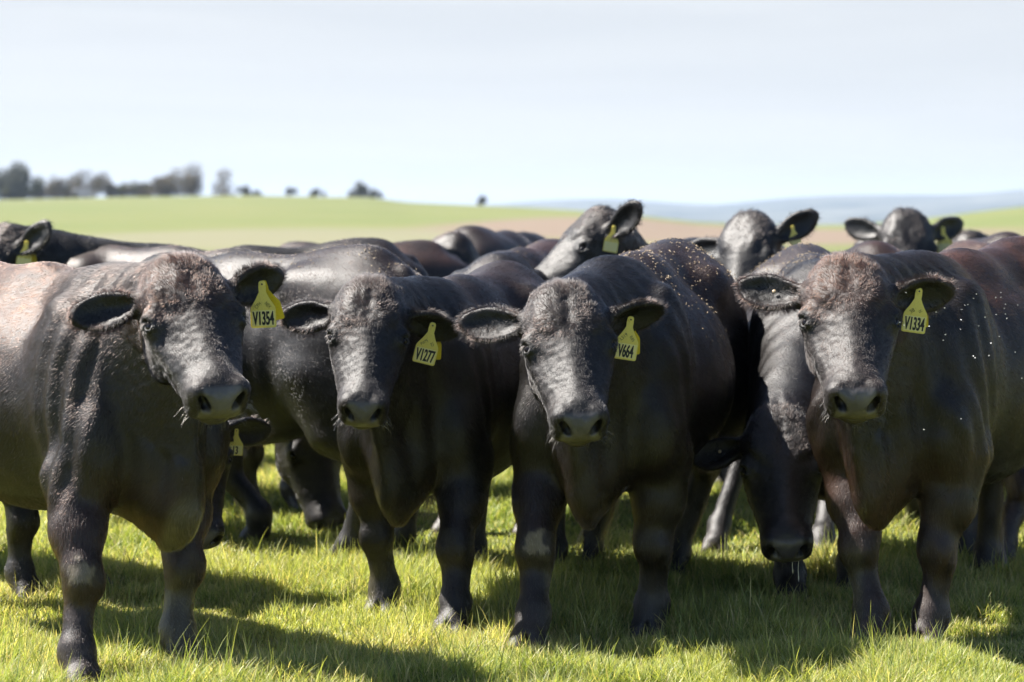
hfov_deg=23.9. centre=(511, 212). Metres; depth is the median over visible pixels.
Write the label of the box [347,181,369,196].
tree
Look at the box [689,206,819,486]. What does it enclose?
cow
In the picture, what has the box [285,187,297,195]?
tree
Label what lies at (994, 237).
cow
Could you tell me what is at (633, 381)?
cow
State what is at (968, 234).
cow
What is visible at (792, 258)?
hay crumbs
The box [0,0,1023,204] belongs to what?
sky
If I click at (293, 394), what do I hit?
cow
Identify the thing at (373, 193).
tree
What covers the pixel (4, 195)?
tree
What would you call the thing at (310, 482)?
cow
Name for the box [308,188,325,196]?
tree
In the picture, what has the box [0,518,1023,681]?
short grass
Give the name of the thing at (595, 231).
cow
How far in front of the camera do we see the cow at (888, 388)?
8.21 m
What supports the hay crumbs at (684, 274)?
on the cow at (633, 381)
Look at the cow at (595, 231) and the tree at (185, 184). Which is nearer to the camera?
the cow at (595, 231)
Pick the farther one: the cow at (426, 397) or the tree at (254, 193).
the tree at (254, 193)
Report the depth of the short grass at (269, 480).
11.24 m
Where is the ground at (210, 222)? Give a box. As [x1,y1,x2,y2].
[0,190,1023,674]
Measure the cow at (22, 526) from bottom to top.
1.326 m
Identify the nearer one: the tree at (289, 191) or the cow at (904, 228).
the cow at (904, 228)
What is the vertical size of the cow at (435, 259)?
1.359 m
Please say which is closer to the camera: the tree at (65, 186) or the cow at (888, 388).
the cow at (888, 388)
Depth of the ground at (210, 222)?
282.94 m
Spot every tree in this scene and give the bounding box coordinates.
[0,167,22,199]
[0,185,27,199]
[1,175,62,198]
[3,160,30,199]
[36,179,70,198]
[43,168,116,197]
[59,183,82,197]
[104,182,124,196]
[116,185,127,196]
[121,180,150,196]
[124,185,152,196]
[139,176,177,196]
[145,173,196,195]
[147,162,236,195]
[236,185,258,194]
[249,190,262,195]
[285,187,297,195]
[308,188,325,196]
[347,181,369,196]
[365,188,383,197]
[476,195,486,205]
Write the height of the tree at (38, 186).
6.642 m
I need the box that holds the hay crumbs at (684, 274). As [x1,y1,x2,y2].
[619,238,735,341]
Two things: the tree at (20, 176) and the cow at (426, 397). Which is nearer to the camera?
the cow at (426, 397)
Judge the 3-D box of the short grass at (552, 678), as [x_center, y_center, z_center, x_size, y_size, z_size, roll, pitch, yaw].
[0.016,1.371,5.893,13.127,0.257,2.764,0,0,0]
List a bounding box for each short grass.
[0,444,1023,564]
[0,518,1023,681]
[39,660,813,681]
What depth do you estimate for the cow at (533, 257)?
11.42 m
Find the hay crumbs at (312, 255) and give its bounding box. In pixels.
[203,244,409,272]
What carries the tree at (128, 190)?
on the ground at (210, 222)
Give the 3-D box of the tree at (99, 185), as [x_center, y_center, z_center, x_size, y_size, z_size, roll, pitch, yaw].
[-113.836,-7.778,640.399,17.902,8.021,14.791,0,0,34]
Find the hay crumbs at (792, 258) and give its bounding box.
[750,242,827,273]
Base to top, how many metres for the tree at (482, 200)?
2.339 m
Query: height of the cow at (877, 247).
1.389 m
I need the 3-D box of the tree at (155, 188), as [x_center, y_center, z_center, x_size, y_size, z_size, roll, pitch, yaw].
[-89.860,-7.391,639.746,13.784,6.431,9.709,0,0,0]
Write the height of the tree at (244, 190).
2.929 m
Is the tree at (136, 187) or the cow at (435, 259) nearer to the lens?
the cow at (435, 259)
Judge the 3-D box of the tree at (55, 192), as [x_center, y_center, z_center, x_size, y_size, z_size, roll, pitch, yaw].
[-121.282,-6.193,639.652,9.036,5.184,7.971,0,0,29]
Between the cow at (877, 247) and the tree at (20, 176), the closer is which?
the cow at (877, 247)
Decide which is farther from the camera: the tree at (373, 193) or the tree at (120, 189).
the tree at (120, 189)
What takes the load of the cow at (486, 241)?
on the ground at (210, 222)
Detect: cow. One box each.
[0,218,427,275]
[0,249,288,681]
[2,413,273,600]
[63,245,346,530]
[143,244,437,557]
[276,260,568,636]
[279,230,479,265]
[393,240,467,277]
[431,238,558,537]
[452,238,748,651]
[453,225,545,255]
[534,198,727,477]
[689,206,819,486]
[692,243,851,602]
[732,236,1023,644]
[843,206,964,252]
[843,240,919,522]
[916,240,1023,567]
[952,229,987,242]
[969,231,1020,242]
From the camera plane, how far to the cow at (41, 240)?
12.34 m
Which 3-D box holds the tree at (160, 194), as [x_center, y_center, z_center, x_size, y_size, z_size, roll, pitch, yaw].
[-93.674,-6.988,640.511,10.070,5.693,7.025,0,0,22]
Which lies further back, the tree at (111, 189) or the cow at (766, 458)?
the tree at (111, 189)
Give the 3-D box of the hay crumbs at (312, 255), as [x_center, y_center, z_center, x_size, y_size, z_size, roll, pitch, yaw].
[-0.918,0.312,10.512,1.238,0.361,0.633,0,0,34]
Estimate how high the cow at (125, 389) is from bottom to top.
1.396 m
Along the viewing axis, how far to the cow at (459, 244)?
15.13 m
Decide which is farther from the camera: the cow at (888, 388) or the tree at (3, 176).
the tree at (3, 176)
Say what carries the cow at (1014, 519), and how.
on the ground at (210, 222)
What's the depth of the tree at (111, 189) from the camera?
639.25 m

